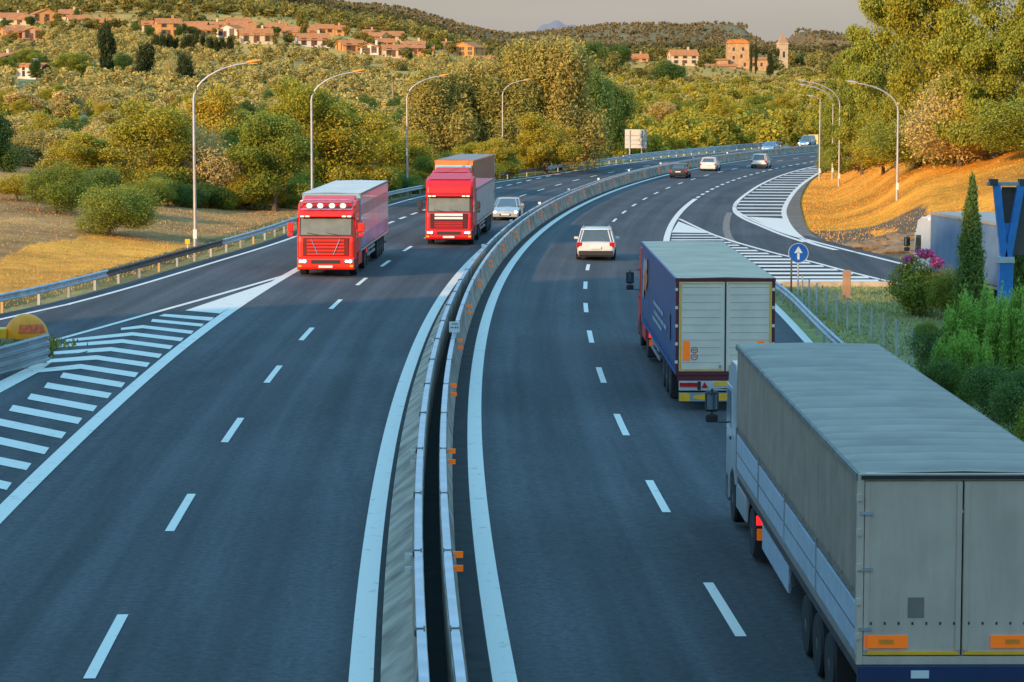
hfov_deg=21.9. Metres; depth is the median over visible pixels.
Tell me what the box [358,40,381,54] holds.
house
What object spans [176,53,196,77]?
tree
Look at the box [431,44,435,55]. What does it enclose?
house
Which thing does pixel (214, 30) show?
tree
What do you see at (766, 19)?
sky
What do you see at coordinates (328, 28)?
house
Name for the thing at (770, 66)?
tree
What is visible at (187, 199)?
bush
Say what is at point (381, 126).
olive tree
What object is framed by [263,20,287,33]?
house
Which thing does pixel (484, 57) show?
house
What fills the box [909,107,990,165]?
bush
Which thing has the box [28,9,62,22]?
house
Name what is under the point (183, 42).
tree
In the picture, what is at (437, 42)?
tree
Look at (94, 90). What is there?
olive tree
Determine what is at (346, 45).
house
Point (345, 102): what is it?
tree
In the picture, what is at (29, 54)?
tree
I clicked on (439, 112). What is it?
tree
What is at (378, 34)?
house
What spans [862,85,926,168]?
tree
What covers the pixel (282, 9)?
tree
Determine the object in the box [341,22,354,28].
tree
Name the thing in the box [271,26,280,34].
tree
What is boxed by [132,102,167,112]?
olive tree
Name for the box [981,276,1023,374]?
bush
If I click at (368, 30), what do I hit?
house
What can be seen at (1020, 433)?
bush
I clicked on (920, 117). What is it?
tree
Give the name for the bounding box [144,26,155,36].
tree
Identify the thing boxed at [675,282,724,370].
rear door
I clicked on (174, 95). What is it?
olive tree
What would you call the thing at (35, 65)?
tree
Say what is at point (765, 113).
tree
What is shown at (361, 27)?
tree
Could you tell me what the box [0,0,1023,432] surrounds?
ground
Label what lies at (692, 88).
tree
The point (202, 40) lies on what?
tree
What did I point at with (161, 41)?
tree
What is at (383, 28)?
tree
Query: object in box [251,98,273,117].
olive tree
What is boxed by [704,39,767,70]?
castle
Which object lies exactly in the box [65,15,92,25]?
house
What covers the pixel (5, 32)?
house
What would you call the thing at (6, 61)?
tree
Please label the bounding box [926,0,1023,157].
tree
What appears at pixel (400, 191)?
guardrail
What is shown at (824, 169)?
bush
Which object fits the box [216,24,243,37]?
house
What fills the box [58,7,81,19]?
house
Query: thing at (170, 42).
tree
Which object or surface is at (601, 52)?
tree
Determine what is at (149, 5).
tree
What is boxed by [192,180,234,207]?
bush
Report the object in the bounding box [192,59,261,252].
street lamp
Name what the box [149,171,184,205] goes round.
bush
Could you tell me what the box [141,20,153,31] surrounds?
house
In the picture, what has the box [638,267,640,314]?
door
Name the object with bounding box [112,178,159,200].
bush
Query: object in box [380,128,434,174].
tree
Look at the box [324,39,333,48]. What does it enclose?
tree
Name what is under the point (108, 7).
tree
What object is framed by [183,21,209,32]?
house
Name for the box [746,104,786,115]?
tree
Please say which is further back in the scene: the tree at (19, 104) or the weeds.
the tree at (19, 104)
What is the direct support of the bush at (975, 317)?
on the ground at (22, 260)
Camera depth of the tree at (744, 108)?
549.39 m
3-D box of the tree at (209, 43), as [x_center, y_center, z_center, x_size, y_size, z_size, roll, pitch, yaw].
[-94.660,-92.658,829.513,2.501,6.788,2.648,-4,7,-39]
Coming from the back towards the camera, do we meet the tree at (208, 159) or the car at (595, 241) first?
the tree at (208, 159)
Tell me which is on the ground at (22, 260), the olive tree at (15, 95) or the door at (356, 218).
the olive tree at (15, 95)
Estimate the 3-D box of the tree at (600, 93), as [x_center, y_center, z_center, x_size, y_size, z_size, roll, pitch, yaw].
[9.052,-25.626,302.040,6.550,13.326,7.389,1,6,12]
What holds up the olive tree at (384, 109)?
on the ground at (22, 260)
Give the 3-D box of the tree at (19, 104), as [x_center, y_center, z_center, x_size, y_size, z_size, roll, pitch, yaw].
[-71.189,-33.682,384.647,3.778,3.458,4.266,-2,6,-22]
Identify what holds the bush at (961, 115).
on the ground at (22, 260)
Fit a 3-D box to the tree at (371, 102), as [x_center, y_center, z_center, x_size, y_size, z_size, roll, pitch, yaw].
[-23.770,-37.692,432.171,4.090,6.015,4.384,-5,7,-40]
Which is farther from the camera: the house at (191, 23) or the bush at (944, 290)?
the house at (191, 23)
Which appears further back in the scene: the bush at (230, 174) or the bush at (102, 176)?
the bush at (230, 174)
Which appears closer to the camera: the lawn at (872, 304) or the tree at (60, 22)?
the lawn at (872, 304)
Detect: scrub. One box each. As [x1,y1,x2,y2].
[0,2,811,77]
[0,67,416,170]
[597,71,851,157]
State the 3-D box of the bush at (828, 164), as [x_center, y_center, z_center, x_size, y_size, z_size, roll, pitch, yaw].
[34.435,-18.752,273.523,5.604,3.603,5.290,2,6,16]
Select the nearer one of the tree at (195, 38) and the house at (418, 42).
the tree at (195, 38)
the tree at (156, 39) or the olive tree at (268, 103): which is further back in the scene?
the tree at (156, 39)
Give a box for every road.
[0,146,962,681]
[710,236,996,301]
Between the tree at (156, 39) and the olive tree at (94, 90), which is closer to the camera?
the olive tree at (94, 90)
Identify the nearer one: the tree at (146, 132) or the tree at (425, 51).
the tree at (146, 132)
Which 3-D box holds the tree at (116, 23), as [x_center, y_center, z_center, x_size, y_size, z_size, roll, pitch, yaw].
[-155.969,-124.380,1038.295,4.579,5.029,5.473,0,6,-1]
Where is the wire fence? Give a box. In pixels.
[801,276,1010,430]
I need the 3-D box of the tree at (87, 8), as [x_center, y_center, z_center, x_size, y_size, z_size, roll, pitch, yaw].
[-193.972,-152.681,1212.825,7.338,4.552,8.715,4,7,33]
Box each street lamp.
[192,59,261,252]
[310,69,364,188]
[406,74,448,194]
[502,79,530,136]
[797,79,840,185]
[799,84,833,178]
[807,95,820,179]
[847,80,898,200]
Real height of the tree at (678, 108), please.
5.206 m
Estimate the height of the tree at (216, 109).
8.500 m
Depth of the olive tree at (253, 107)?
397.11 m
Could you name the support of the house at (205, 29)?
on the ground at (22, 260)
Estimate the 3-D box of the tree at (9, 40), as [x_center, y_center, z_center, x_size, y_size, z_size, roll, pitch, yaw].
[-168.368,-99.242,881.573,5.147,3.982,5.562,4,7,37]
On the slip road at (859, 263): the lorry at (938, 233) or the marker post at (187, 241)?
the lorry at (938, 233)
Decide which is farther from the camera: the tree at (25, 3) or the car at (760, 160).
the tree at (25, 3)
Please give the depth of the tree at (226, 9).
1251.11 m
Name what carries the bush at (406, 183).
on the ground at (22, 260)
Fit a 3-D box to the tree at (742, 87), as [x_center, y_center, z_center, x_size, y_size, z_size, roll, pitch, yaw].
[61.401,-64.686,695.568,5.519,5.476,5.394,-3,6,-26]
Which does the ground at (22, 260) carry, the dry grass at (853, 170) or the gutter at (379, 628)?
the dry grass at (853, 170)
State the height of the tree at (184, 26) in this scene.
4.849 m
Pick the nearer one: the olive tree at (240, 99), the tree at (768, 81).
the olive tree at (240, 99)
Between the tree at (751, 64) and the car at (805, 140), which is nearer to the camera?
the car at (805, 140)
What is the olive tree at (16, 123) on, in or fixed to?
on the ground at (22, 260)
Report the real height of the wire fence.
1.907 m
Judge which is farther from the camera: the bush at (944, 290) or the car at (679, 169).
the car at (679, 169)
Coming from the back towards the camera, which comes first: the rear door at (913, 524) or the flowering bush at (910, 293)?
the flowering bush at (910, 293)
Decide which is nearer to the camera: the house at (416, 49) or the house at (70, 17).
the house at (416, 49)
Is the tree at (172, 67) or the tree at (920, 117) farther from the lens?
the tree at (172, 67)
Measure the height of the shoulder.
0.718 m
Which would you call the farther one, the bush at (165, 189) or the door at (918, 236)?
the bush at (165, 189)
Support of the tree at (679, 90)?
on the ground at (22, 260)
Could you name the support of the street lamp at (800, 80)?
on the ground at (22, 260)
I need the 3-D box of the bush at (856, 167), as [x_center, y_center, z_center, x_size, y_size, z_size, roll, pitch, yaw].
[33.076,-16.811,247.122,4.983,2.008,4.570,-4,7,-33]
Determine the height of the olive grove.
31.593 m
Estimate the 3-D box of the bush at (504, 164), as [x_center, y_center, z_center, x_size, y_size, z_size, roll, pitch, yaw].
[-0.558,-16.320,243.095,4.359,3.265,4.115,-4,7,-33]
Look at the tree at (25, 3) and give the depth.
1266.71 m
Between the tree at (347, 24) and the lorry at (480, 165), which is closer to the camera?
the lorry at (480, 165)
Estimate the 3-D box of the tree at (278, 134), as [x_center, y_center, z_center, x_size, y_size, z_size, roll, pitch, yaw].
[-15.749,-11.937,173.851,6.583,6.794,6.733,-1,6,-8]
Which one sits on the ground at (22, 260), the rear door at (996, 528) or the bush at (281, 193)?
the bush at (281, 193)
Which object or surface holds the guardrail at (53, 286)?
on the ground at (22, 260)
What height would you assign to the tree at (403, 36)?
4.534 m
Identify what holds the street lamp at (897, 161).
on the ground at (22, 260)
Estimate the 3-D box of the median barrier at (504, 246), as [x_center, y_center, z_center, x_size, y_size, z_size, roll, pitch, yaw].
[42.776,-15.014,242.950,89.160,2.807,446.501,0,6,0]
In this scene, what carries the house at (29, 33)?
on the ground at (22, 260)
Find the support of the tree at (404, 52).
on the ground at (22, 260)
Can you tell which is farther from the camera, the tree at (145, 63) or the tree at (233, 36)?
the tree at (233, 36)
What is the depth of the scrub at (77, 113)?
385.19 m
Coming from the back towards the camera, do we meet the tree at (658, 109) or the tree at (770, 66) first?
the tree at (770, 66)
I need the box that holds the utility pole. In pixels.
[392,82,393,100]
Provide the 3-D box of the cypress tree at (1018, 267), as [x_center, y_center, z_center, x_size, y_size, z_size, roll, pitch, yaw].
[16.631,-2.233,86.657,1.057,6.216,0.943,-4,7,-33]
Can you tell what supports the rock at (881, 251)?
on the ground at (22, 260)
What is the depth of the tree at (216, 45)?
828.79 m
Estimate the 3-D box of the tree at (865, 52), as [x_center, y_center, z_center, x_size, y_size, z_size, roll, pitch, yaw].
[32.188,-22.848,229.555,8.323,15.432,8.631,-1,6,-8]
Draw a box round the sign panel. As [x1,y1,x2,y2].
[625,129,646,154]
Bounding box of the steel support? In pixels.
[987,179,1023,305]
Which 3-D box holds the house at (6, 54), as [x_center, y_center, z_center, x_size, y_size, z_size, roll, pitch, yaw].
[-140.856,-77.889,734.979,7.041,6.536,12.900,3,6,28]
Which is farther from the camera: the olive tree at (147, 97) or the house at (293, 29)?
the house at (293, 29)
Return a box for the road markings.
[0,146,901,681]
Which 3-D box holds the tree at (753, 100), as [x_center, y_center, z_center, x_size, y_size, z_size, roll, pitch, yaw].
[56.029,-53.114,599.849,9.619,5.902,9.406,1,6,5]
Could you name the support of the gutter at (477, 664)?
on the road at (248, 568)
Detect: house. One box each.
[0,10,27,20]
[0,25,24,39]
[0,49,20,64]
[5,25,25,28]
[6,15,36,25]
[17,58,50,78]
[21,27,42,39]
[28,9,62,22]
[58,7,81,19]
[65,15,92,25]
[94,17,120,28]
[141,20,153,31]
[153,15,182,36]
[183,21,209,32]
[195,25,219,35]
[209,18,223,23]
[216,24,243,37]
[223,21,248,24]
[224,17,253,22]
[235,23,264,27]
[238,25,273,43]
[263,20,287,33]
[281,25,318,38]
[294,30,330,47]
[312,24,335,35]
[334,40,365,52]
[335,23,345,35]
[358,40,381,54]
[362,27,376,32]
[366,32,387,42]
[375,38,395,44]
[380,44,407,58]
[381,31,404,42]
[403,38,426,44]
[408,45,425,55]
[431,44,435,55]
[440,39,451,50]
[452,42,485,57]
[473,56,496,58]
[627,51,648,61]
[666,47,699,66]
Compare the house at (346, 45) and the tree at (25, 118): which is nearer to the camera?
the tree at (25, 118)
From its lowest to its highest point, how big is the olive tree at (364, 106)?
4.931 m
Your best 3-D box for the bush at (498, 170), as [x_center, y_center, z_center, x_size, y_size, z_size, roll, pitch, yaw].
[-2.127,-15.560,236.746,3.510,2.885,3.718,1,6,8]
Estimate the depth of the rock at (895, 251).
140.05 m
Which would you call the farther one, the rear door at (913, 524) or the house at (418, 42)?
the house at (418, 42)
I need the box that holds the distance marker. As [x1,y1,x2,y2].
[449,322,459,333]
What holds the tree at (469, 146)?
on the ground at (22, 260)
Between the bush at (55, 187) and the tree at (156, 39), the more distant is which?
the tree at (156, 39)
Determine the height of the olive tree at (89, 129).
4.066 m
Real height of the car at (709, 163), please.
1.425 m
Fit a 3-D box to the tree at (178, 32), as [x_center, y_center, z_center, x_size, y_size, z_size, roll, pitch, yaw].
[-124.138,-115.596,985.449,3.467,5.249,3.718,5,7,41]
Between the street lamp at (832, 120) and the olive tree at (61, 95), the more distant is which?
the olive tree at (61, 95)
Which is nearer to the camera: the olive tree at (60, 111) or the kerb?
the kerb
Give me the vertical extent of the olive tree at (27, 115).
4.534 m
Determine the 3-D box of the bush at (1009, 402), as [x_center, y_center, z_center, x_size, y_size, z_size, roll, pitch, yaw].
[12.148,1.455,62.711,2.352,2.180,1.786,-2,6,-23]
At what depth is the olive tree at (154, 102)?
393.39 m
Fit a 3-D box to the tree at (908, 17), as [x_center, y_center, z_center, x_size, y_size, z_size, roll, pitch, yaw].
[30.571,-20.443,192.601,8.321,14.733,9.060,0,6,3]
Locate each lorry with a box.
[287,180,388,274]
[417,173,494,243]
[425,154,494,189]
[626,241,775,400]
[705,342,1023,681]
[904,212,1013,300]
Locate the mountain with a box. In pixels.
[536,20,578,30]
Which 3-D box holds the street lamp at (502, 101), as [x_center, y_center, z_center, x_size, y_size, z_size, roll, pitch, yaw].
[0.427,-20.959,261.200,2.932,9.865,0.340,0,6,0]
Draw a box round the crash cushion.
[0,314,48,341]
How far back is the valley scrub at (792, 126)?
422.29 m
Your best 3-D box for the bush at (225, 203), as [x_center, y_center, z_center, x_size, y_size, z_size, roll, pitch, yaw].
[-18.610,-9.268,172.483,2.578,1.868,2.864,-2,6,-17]
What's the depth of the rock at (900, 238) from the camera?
146.35 m
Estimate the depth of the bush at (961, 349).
71.64 m
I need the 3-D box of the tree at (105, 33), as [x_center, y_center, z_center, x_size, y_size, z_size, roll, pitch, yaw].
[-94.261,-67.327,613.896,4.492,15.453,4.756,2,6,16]
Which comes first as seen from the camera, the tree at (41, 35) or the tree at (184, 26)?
the tree at (41, 35)
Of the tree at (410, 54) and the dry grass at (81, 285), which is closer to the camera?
the dry grass at (81, 285)
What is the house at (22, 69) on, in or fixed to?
on the ground at (22, 260)
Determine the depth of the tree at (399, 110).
391.79 m
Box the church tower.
[776,32,788,67]
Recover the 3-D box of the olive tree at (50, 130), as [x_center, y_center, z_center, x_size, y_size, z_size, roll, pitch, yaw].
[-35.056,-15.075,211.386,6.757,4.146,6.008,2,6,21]
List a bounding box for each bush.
[0,172,39,200]
[17,156,96,214]
[70,183,170,235]
[80,164,123,199]
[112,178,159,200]
[146,176,179,204]
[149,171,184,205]
[165,183,207,207]
[179,184,210,206]
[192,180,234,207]
[211,185,243,209]
[215,166,244,185]
[223,173,264,209]
[232,189,267,209]
[256,182,289,208]
[268,194,301,207]
[285,176,316,191]
[286,167,325,187]
[377,165,405,196]
[393,172,413,195]
[408,173,425,192]
[411,152,444,182]
[431,149,456,172]
[477,152,504,180]
[495,150,522,178]
[815,147,829,172]
[820,150,852,174]
[836,153,871,171]
[845,125,901,174]
[854,112,949,169]
[902,315,978,371]
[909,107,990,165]
[912,319,939,341]
[919,354,968,394]
[923,262,956,315]
[928,95,1022,150]
[930,322,994,406]
[940,279,1019,352]
[954,358,1023,421]
[958,94,1023,158]
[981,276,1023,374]
[984,360,1023,434]
[1005,390,1023,441]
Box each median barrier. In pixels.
[380,145,809,681]
[439,145,821,681]
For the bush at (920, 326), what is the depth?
89.80 m
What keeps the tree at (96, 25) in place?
on the ground at (22, 260)
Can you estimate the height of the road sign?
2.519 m
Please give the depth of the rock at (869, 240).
149.66 m
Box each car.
[492,197,524,219]
[574,225,618,259]
[669,163,691,177]
[700,157,720,170]
[751,153,771,167]
[761,141,779,149]
[798,135,816,145]
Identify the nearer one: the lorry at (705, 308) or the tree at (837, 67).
the lorry at (705, 308)
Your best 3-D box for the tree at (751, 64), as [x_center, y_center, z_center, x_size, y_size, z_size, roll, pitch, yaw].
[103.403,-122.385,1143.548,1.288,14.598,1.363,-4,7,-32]
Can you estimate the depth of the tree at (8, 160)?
205.71 m
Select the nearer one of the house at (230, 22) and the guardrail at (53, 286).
the guardrail at (53, 286)
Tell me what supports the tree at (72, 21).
on the ground at (22, 260)
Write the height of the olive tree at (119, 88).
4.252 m
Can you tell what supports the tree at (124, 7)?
on the ground at (22, 260)
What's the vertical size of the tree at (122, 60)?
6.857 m
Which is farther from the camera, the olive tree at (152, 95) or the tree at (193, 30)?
the tree at (193, 30)
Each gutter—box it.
[375,282,457,681]
[452,151,818,681]
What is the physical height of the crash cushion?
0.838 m
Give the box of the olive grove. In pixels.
[0,24,875,117]
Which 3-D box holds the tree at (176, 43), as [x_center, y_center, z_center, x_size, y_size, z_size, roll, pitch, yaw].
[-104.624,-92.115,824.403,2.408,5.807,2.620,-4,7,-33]
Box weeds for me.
[0,332,87,368]
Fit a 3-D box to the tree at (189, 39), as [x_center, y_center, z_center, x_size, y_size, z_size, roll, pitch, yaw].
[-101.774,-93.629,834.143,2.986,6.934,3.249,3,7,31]
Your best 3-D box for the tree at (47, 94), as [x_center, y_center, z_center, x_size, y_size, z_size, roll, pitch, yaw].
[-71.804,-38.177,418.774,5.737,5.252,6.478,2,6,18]
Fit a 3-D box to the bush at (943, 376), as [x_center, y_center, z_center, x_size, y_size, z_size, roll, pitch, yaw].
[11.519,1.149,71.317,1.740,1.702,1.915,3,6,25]
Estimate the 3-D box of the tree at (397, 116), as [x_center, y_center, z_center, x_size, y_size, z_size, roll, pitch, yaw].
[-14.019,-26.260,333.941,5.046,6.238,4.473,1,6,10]
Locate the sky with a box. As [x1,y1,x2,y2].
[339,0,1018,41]
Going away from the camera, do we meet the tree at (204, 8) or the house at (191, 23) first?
the house at (191, 23)
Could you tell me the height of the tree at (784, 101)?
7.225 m
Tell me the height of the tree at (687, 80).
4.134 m
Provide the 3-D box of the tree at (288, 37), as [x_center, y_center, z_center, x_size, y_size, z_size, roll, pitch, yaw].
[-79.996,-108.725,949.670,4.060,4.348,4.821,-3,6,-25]
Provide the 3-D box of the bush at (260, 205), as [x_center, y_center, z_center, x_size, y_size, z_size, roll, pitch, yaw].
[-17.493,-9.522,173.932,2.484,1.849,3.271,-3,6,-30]
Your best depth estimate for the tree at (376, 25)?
1259.09 m
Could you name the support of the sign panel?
on the ground at (22, 260)
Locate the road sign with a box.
[788,243,807,297]
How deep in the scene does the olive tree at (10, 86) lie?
436.17 m
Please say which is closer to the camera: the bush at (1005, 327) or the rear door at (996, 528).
the rear door at (996, 528)
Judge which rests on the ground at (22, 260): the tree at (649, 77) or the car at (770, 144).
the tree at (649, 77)
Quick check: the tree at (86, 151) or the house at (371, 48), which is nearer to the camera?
the tree at (86, 151)
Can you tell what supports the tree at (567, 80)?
on the ground at (22, 260)
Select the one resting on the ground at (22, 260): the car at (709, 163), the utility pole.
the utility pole
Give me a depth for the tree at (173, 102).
395.46 m
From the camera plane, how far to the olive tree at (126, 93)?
422.19 m
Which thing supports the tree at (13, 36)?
on the ground at (22, 260)
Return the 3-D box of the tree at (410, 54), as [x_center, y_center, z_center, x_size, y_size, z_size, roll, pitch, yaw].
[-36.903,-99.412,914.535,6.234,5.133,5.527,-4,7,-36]
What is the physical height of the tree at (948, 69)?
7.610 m
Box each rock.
[848,241,859,243]
[852,243,885,250]
[862,238,875,242]
[873,239,901,245]
[875,248,894,253]
[885,248,911,253]
[886,232,904,239]
[887,241,914,248]
[889,237,903,240]
[902,232,914,239]
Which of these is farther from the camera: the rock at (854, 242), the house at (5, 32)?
the house at (5, 32)
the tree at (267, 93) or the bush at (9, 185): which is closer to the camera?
the bush at (9, 185)
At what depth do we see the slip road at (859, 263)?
137.64 m
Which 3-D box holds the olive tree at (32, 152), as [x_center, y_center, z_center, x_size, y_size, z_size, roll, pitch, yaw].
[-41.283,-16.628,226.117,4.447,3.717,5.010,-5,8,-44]
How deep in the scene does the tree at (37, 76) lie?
627.63 m
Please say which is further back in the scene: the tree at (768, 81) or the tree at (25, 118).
the tree at (768, 81)
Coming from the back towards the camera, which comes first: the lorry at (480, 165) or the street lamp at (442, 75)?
the street lamp at (442, 75)
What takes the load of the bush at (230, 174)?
on the ground at (22, 260)
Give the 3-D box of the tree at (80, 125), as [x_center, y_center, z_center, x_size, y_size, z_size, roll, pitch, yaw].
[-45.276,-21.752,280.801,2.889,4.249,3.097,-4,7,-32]
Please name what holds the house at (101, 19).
on the ground at (22, 260)
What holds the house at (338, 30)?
on the ground at (22, 260)
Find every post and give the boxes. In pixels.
[185,239,189,256]
[790,257,791,292]
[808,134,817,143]
[842,270,850,298]
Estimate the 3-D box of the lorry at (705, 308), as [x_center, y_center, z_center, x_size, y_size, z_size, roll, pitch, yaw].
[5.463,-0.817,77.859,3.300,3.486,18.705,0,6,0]
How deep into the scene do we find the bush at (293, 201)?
177.56 m
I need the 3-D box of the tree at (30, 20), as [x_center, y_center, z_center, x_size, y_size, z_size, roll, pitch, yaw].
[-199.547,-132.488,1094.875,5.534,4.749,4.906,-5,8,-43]
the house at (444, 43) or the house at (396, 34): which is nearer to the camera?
the house at (396, 34)
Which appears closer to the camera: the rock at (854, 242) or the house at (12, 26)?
the rock at (854, 242)
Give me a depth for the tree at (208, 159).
173.34 m
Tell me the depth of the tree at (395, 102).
434.12 m
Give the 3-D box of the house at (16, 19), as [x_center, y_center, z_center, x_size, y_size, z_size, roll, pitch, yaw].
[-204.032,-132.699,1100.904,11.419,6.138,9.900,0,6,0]
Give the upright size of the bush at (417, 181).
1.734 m
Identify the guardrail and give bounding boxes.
[0,216,297,312]
[0,334,49,374]
[388,156,624,200]
[623,141,780,161]
[775,281,843,342]
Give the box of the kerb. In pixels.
[777,281,897,286]
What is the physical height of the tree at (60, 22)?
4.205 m
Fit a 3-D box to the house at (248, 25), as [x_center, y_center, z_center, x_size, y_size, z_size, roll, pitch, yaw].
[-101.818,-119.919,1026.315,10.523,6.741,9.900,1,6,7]
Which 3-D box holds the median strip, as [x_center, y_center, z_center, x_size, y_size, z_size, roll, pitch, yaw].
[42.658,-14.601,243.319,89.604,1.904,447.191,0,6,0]
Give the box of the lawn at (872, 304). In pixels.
[775,284,1018,431]
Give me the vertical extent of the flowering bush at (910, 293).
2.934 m
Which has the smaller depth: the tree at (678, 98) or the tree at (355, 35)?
the tree at (678, 98)
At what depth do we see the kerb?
116.42 m
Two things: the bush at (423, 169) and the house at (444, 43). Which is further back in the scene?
the house at (444, 43)
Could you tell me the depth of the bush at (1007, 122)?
172.33 m
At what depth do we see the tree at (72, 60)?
602.61 m
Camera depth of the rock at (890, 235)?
147.61 m
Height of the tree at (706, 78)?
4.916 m
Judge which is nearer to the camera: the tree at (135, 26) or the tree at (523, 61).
the tree at (523, 61)
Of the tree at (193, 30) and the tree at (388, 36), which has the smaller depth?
the tree at (193, 30)
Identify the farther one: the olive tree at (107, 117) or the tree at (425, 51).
the tree at (425, 51)
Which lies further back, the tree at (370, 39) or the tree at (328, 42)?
the tree at (370, 39)
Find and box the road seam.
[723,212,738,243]
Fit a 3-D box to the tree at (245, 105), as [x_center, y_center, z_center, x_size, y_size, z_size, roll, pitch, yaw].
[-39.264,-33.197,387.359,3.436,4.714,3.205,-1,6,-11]
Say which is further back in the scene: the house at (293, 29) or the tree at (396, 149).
the house at (293, 29)
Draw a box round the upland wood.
[0,0,1021,79]
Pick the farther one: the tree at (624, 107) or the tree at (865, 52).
the tree at (624, 107)
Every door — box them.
[355,216,357,252]
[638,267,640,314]
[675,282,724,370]
[726,282,774,370]
[726,382,731,469]
[855,481,962,654]
[914,232,921,268]
[961,481,1023,654]
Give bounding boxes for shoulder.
[786,179,819,238]
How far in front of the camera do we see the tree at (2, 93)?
397.52 m
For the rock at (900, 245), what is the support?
on the ground at (22, 260)
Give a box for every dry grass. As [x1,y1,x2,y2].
[0,188,419,305]
[803,148,1022,243]
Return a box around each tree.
[0,19,10,26]
[0,57,18,67]
[0,85,15,89]
[0,88,14,115]
[0,112,24,172]
[2,38,12,43]
[3,89,46,112]
[4,115,36,157]
[6,126,47,165]
[7,115,28,123]
[8,32,19,41]
[8,49,50,63]
[9,98,34,114]
[13,111,62,163]
[17,109,48,128]
[22,1,36,6]
[24,16,35,25]
[26,69,43,79]
[28,57,42,79]
[34,126,99,173]
[35,86,53,92]
[36,31,45,38]
[36,98,55,118]
[36,126,86,158]
[38,83,74,100]
[41,129,123,175]
[46,99,81,120]
[47,21,60,30]
[48,52,98,76]
[49,89,87,110]
[52,13,61,21]
[52,117,80,132]
[56,21,68,30]
[62,2,73,8]
[67,18,80,28]
[73,8,79,14]
[76,117,94,130]
[79,3,96,12]
[79,90,91,101]
[79,119,109,131]
[81,124,104,134]
[85,21,92,28]
[85,100,117,113]
[86,86,106,101]
[87,88,124,105]
[87,123,154,166]
[89,95,122,110]
[89,109,130,124]
[92,18,101,29]
[93,102,111,115]
[94,96,202,186]
[97,17,116,70]
[100,2,117,13]
[100,20,114,28]
[100,136,148,172]
[108,87,127,90]
[110,18,119,27]
[112,51,134,69]
[117,4,135,12]
[119,20,128,26]
[119,90,130,97]
[121,90,157,105]
[122,93,154,110]
[130,23,141,31]
[131,41,156,77]
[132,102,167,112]
[139,100,173,108]
[140,2,155,13]
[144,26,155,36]
[145,118,245,188]
[150,34,159,45]
[156,89,182,104]
[157,33,166,46]
[159,4,175,13]
[160,58,178,72]
[166,33,173,47]
[169,94,197,110]
[173,36,179,48]
[174,24,182,36]
[175,100,210,117]
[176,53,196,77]
[177,91,202,98]
[180,35,186,52]
[181,3,197,12]
[181,83,252,159]
[182,23,186,32]
[186,35,191,51]
[187,26,198,33]
[189,32,198,52]
[196,3,214,13]
[199,35,205,54]
[206,35,213,48]
[210,28,217,34]
[213,38,219,51]
[217,122,270,203]
[219,36,226,49]
[220,4,238,14]
[222,110,318,210]
[226,37,234,49]
[226,96,254,114]
[228,34,237,41]
[230,89,250,98]
[235,99,254,115]
[239,4,252,12]
[239,97,257,114]
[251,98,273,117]
[254,100,283,112]
[255,101,269,116]
[260,87,274,99]
[264,72,340,186]
[268,33,277,42]
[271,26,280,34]
[277,3,290,14]
[282,33,294,42]
[292,96,360,175]
[295,10,309,32]
[300,103,398,186]
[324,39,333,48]
[327,94,342,104]
[337,98,358,108]
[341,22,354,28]
[342,26,350,35]
[348,102,382,114]
[352,33,360,38]
[356,119,397,139]
[356,127,418,177]
[357,22,365,30]
[357,94,377,109]
[359,32,368,40]
[365,36,374,42]
[369,23,379,29]
[378,26,390,30]
[380,106,395,117]
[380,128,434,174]
[384,34,394,37]
[385,95,401,107]
[389,110,405,127]
[393,63,480,164]
[394,26,405,30]
[395,104,410,114]
[399,33,407,41]
[399,46,412,59]
[400,48,411,57]
[421,28,431,45]
[421,49,430,55]
[430,38,442,49]
[445,44,455,51]
[445,53,504,151]
[449,142,479,155]
[450,72,545,167]
[472,137,524,178]
[499,31,559,170]
[511,111,585,173]
[530,31,613,170]
[575,39,609,63]
[578,60,617,161]
[596,74,637,158]
[607,43,632,66]
[633,67,648,78]
[640,100,677,122]
[642,74,656,80]
[646,59,694,80]
[647,93,693,103]
[663,86,681,91]
[676,103,701,111]
[683,78,693,82]
[685,85,706,92]
[694,61,704,66]
[701,76,712,82]
[705,93,739,118]
[732,104,748,110]
[738,85,753,92]
[742,75,752,83]
[744,94,773,109]
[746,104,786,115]
[749,43,752,73]
[750,109,772,122]
[754,42,757,73]
[756,79,771,84]
[764,93,801,108]
[766,49,773,76]
[773,46,779,66]
[814,90,855,155]
[823,47,880,169]
[834,0,924,166]
[840,113,871,174]
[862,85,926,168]
[875,0,984,160]
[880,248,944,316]
[889,64,1003,167]
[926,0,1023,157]
[939,64,988,157]
[952,168,987,316]
[982,0,1023,137]
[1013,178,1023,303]
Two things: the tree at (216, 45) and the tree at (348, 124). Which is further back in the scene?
the tree at (216, 45)
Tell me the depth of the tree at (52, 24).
1029.09 m
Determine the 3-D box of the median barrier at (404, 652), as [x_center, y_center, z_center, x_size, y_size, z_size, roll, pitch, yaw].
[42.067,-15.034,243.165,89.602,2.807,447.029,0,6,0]
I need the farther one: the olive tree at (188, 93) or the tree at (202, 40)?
the tree at (202, 40)
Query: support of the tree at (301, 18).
on the ground at (22, 260)
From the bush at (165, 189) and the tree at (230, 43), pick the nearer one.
the bush at (165, 189)
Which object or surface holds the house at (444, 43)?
on the ground at (22, 260)
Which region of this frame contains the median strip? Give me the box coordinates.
[423,319,455,681]

